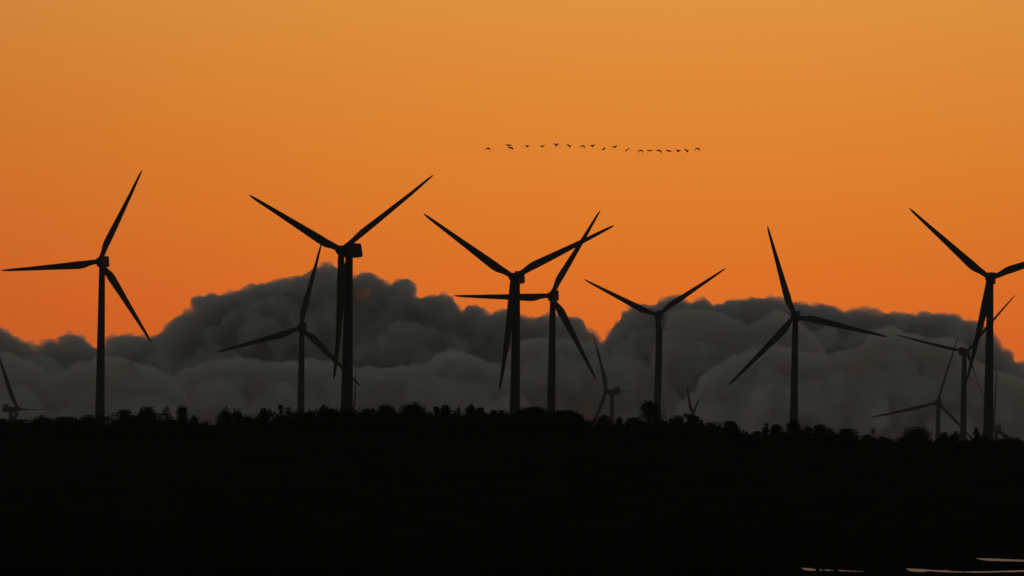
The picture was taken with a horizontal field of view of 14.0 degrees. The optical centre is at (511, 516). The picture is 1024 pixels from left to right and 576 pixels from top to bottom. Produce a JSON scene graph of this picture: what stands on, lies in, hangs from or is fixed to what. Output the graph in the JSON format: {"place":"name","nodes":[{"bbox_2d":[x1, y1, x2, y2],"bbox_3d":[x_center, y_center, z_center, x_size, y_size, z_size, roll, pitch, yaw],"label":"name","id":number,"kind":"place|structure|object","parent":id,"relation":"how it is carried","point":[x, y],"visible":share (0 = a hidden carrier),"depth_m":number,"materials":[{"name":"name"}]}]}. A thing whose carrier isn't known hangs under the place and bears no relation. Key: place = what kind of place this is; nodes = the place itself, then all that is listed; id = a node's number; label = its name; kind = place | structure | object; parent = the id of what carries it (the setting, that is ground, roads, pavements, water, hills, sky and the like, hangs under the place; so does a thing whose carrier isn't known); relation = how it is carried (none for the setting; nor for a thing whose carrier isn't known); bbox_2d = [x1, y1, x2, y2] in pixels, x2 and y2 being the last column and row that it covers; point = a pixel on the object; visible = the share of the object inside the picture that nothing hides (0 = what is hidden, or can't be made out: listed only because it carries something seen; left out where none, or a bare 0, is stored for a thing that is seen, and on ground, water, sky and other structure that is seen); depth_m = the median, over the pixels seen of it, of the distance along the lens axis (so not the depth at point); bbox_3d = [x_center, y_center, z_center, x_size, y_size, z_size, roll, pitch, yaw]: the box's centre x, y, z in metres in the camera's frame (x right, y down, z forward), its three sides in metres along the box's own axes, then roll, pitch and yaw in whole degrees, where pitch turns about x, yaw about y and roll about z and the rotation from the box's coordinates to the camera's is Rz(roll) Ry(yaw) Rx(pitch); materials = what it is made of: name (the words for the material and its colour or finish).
{"place":"outdoors","nodes":[
{"label":"outdoors","id":0,"kind":"place"},
{"bbox_2d":[0,423,1023,575],"bbox_3d":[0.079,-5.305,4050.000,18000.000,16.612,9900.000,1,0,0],"label":"ground","id":1,"kind":"structure","parent":0,"point":[508,505],"depth_m":453.86,"materials":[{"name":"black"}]},
{"bbox_2d":[0,357,38,421],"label":"wind turbine","id":2,"kind":"object","parent":1,"relation":"on","point":[16,409],"visible":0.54,"depth_m":3142.49,"materials":[{"name":"paint"}]},
{"bbox_2d":[32,415,50,424],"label":"tree","id":3,"kind":"object","parent":1,"relation":"on","point":[43,417],"visible":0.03,"depth_m":626.43,"materials":[{"name":"black plant"}]},
{"bbox_2d":[56,416,70,425],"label":"tree","id":4,"kind":"object","parent":1,"relation":"on","point":[61,418],"visible":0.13,"depth_m":582.99,"materials":[{"name":"black plant"}]},
{"bbox_2d":[1,171,150,424],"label":"wind turbine","id":5,"kind":"object","parent":1,"relation":"on","point":[101,262],"visible":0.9,"depth_m":1652.34,"materials":[{"name":"paint"}]},
{"bbox_2d":[79,415,94,422],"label":"tree","id":6,"kind":"object","parent":1,"relation":"on","point":[87,418],"visible":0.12,"depth_m":591.73,"materials":[{"name":"black plant"}]},
{"bbox_2d":[115,409,131,419],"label":"tree","id":7,"kind":"object","parent":1,"relation":"on","point":[122,414],"visible":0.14,"depth_m":620.80,"materials":[{"name":"black plant"}]},
{"bbox_2d":[138,406,156,434],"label":"tree","id":8,"kind":"object","parent":1,"relation":"on","point":[147,411],"visible":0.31,"depth_m":609.56,"materials":[{"name":"black plant"}]},
{"bbox_2d":[162,405,174,422],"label":"tree","id":9,"kind":"object","parent":1,"relation":"on","point":[166,412],"visible":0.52,"depth_m":629.00,"materials":[{"name":"black plant"}]},
{"bbox_2d":[176,405,189,437],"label":"tree","id":10,"kind":"object","parent":1,"relation":"on","point":[182,412],"visible":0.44,"depth_m":610.40,"materials":[{"name":"black plant"}]},
{"bbox_2d":[190,415,197,425],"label":"tree","id":11,"kind":"object","parent":1,"relation":"on","point":[193,418],"visible":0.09,"depth_m":621.80,"materials":[{"name":"black plant"}]},
{"bbox_2d":[215,406,235,426],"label":"tree","id":12,"kind":"object","parent":1,"relation":"on","point":[225,417],"visible":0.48,"depth_m":604.54,"materials":[{"name":"black plant"}]},
{"bbox_2d":[228,408,243,426],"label":"tree","id":13,"kind":"object","parent":1,"relation":"on","point":[237,415],"visible":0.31,"depth_m":625.63,"materials":[{"name":"black plant"}]},
{"bbox_2d":[258,408,272,430],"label":"tree","id":14,"kind":"object","parent":1,"relation":"on","point":[263,411],"visible":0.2,"depth_m":581.07,"materials":[{"name":"black plant"}]},
{"bbox_2d":[278,405,284,422],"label":"tree","id":15,"kind":"object","parent":1,"relation":"on","point":[280,407],"visible":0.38,"depth_m":578.74,"materials":[{"name":"black plant"}]},
{"bbox_2d":[217,245,360,418],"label":"wind turbine","id":16,"kind":"object","parent":1,"relation":"on","point":[301,328],"visible":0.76,"depth_m":1913.14,"materials":[{"name":"paint"}]},
{"bbox_2d":[317,405,326,416],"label":"tree","id":17,"kind":"object","parent":1,"relation":"on","point":[321,408],"visible":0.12,"depth_m":584.27,"materials":[{"name":"black plant"}]},
{"bbox_2d":[249,175,432,413],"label":"wind turbine","id":18,"kind":"object","parent":1,"relation":"on","point":[349,250],"visible":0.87,"depth_m":1271.86,"materials":[{"name":"paint"}]},
{"bbox_2d":[353,372,355,409],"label":"wind turbine","id":19,"kind":"object","parent":1,"relation":"on","point":[354,394],"visible":0.06,"depth_m":3714.95,"materials":[{"name":"paint"}]},
{"bbox_2d":[378,404,397,414],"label":"tree","id":20,"kind":"object","parent":1,"relation":"on","point":[387,408],"visible":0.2,"depth_m":626.99,"materials":[{"name":"black plant"}]},
{"bbox_2d":[394,402,425,415],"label":"tree","id":21,"kind":"object","parent":1,"relation":"on","point":[414,407],"visible":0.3,"depth_m":621.39,"materials":[{"name":"black plant"}]},
{"bbox_2d":[433,406,439,418],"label":"tree","id":22,"kind":"object","parent":1,"relation":"on","point":[436,409],"visible":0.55,"depth_m":609.56,"materials":[{"name":"black plant"}]},
{"bbox_2d":[440,405,451,418],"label":"tree","id":23,"kind":"object","parent":1,"relation":"on","point":[446,407],"visible":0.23,"depth_m":620.17,"materials":[{"name":"black plant"}]},
{"bbox_2d":[464,401,476,416],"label":"tree","id":24,"kind":"object","parent":1,"relation":"on","point":[470,409],"visible":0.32,"depth_m":617.88,"materials":[{"name":"black plant"}]},
{"bbox_2d":[476,407,486,415],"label":"tree","id":25,"kind":"object","parent":1,"relation":"on","point":[480,409],"visible":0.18,"depth_m":621.39,"materials":[{"name":"black plant"}]},
{"bbox_2d":[484,410,498,425],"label":"tree","id":26,"kind":"object","parent":1,"relation":"on","point":[491,421],"visible":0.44,"depth_m":574.96,"materials":[{"name":"black plant"}]},
{"bbox_2d":[0,406,1023,454],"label":"undergrowth","id":27,"kind":"object","parent":1,"relation":"on","point":[160,428],"visible":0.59,"depth_m":560.96,"materials":[{"name":"black plant"}]},
{"bbox_2d":[423,213,613,414],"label":"wind turbine","id":28,"kind":"object","parent":1,"relation":"on","point":[516,278],"visible":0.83,"depth_m":1443.19,"materials":[{"name":"paint"}]},
{"bbox_2d":[454,210,600,414],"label":"wind turbine","id":29,"kind":"object","parent":1,"relation":"on","point":[552,296],"visible":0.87,"depth_m":1696.23,"materials":[{"name":"paint"}]},
{"bbox_2d":[515,406,551,418],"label":"tree","id":30,"kind":"object","parent":1,"relation":"on","point":[536,409],"visible":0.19,"depth_m":610.30,"materials":[{"name":"black plant"}]},
{"bbox_2d":[550,409,584,419],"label":"tree","id":31,"kind":"object","parent":1,"relation":"on","point":[567,413],"visible":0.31,"depth_m":595.04,"materials":[{"name":"black plant"}]},
{"bbox_2d":[595,415,612,429],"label":"tree","id":32,"kind":"object","parent":1,"relation":"on","point":[602,419],"visible":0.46,"depth_m":610.05,"materials":[{"name":"black plant"}]},
{"bbox_2d":[593,335,631,425],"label":"wind turbine","id":33,"kind":"object","parent":1,"relation":"on","point":[613,392],"visible":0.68,"depth_m":3347.76,"materials":[{"name":"paint"}]},
{"bbox_2d":[614,416,623,425],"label":"tree","id":34,"kind":"object","parent":1,"relation":"on","point":[618,420],"visible":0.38,"depth_m":582.71,"materials":[{"name":"black plant"}]},
{"bbox_2d":[624,417,639,423],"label":"tree","id":35,"kind":"object","parent":1,"relation":"on","point":[633,420],"visible":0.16,"depth_m":628.10,"materials":[{"name":"black plant"}]},
{"bbox_2d":[637,400,664,424],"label":"tree","id":36,"kind":"object","parent":1,"relation":"on","point":[650,406],"visible":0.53,"depth_m":627.65,"materials":[{"name":"black plant"}]},
{"bbox_2d":[584,268,725,420],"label":"wind turbine","id":37,"kind":"object","parent":1,"relation":"on","point":[658,315],"visible":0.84,"depth_m":2003.38,"materials":[{"name":"paint"}]},
{"bbox_2d":[669,414,685,423],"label":"tree","id":38,"kind":"object","parent":1,"relation":"on","point":[676,417],"visible":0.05,"depth_m":604.89,"materials":[{"name":"black plant"}]},
{"bbox_2d":[683,387,699,418],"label":"wind turbine","id":39,"kind":"object","parent":1,"relation":"on","point":[692,410],"visible":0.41,"depth_m":2782.31,"materials":[{"name":"paint"}]},
{"bbox_2d":[685,414,699,425],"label":"tree","id":40,"kind":"object","parent":1,"relation":"on","point":[693,418],"visible":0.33,"depth_m":581.54,"materials":[{"name":"black plant"}]},
{"bbox_2d":[723,420,740,431],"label":"tree","id":41,"kind":"object","parent":1,"relation":"on","point":[730,424],"visible":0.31,"depth_m":597.50,"materials":[{"name":"black plant"}]},
{"bbox_2d":[752,431,761,438],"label":"tree","id":42,"kind":"object","parent":1,"relation":"on","point":[758,434],"visible":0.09,"depth_m":611.33,"materials":[{"name":"black plant"}]},
{"bbox_2d":[761,423,768,436],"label":"tree","id":43,"kind":"object","parent":1,"relation":"on","point":[765,430],"visible":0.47,"depth_m":615.36,"materials":[{"name":"black plant"}]},
{"bbox_2d":[766,424,782,440],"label":"tree","id":44,"kind":"object","parent":1,"relation":"on","point":[776,429],"visible":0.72,"depth_m":575.61,"materials":[{"name":"black plant"}]},
{"bbox_2d":[785,418,800,433],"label":"tree","id":45,"kind":"object","parent":1,"relation":"on","point":[793,424],"visible":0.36,"depth_m":597.37,"materials":[{"name":"black plant"}]},
{"bbox_2d":[728,226,886,422],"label":"wind turbine","id":46,"kind":"object","parent":1,"relation":"on","point":[795,318],"visible":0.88,"depth_m":1744.25,"materials":[{"name":"paint"}]},
{"bbox_2d":[812,424,826,434],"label":"tree","id":47,"kind":"object","parent":1,"relation":"on","point":[821,425],"visible":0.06,"depth_m":607.67,"materials":[{"name":"black plant"}]},
{"bbox_2d":[838,428,859,437],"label":"tree","id":48,"kind":"object","parent":1,"relation":"on","point":[846,430],"visible":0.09,"depth_m":618.47,"materials":[{"name":"black plant"}]},
{"bbox_2d":[862,434,872,440],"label":"tree","id":49,"kind":"object","parent":1,"relation":"on","point":[867,437],"visible":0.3,"depth_m":629.13,"materials":[{"name":"black plant"}]},
{"bbox_2d":[893,426,932,450],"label":"tree","id":50,"kind":"object","parent":1,"relation":"on","point":[915,435],"visible":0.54,"depth_m":574.48,"materials":[{"name":"black plant"}]},
{"bbox_2d":[870,338,972,441],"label":"wind turbine","id":51,"kind":"object","parent":1,"relation":"on","point":[937,402],"visible":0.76,"depth_m":3256.93,"materials":[{"name":"paint"}]},
{"bbox_2d":[939,431,948,444],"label":"tree","id":52,"kind":"object","parent":1,"relation":"on","point":[944,434],"visible":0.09,"depth_m":601.82,"materials":[{"name":"black plant"}]},
{"bbox_2d":[948,431,959,443],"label":"tree","id":53,"kind":"object","parent":1,"relation":"on","point":[955,434],"visible":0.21,"depth_m":586.78,"materials":[{"name":"black plant"}]},
{"bbox_2d":[896,296,1013,440],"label":"wind turbine","id":54,"kind":"object","parent":1,"relation":"on","point":[963,352],"visible":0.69,"depth_m":2468.60,"materials":[{"name":"paint"}]},
{"bbox_2d":[909,208,1023,440],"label":"wind turbine","id":55,"kind":"object","parent":1,"relation":"on","point":[986,308],"visible":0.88,"depth_m":1550.39,"materials":[{"name":"paint"}]},
{"bbox_2d":[971,428,979,440],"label":"tree","id":56,"kind":"object","parent":1,"relation":"on","point":[976,433],"visible":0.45,"depth_m":626.31,"materials":[{"name":"black plant"}]},
{"bbox_2d":[970,370,1011,440],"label":"wind turbine","id":57,"kind":"object","parent":1,"relation":"on","point":[997,429],"visible":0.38,"depth_m":3714.07,"materials":[{"name":"paint"}]},
{"bbox_2d":[1008,437,1022,446],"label":"tree","id":58,"kind":"object","parent":1,"relation":"on","point":[1018,440],"visible":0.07,"depth_m":581.94,"materials":[{"name":"black plant"}]},
{"bbox_2d":[0,0,1023,442],"label":"sky","id":59,"kind":"structure","parent":0,"point":[820,124],"materials":[{"name":"orange"}]},
{"bbox_2d":[906,568,1023,572],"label":"water","id":60,"kind":"structure","parent":0,"point":[918,570],"depth_m":258.19,"materials":[{"name":"grey liquid"}]},
{"bbox_2d":[976,558,1023,561],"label":"water","id":61,"kind":"structure","parent":0,"point":[990,559],"depth_m":344.61,"materials":[{"name":"grey liquid"}]}
]}

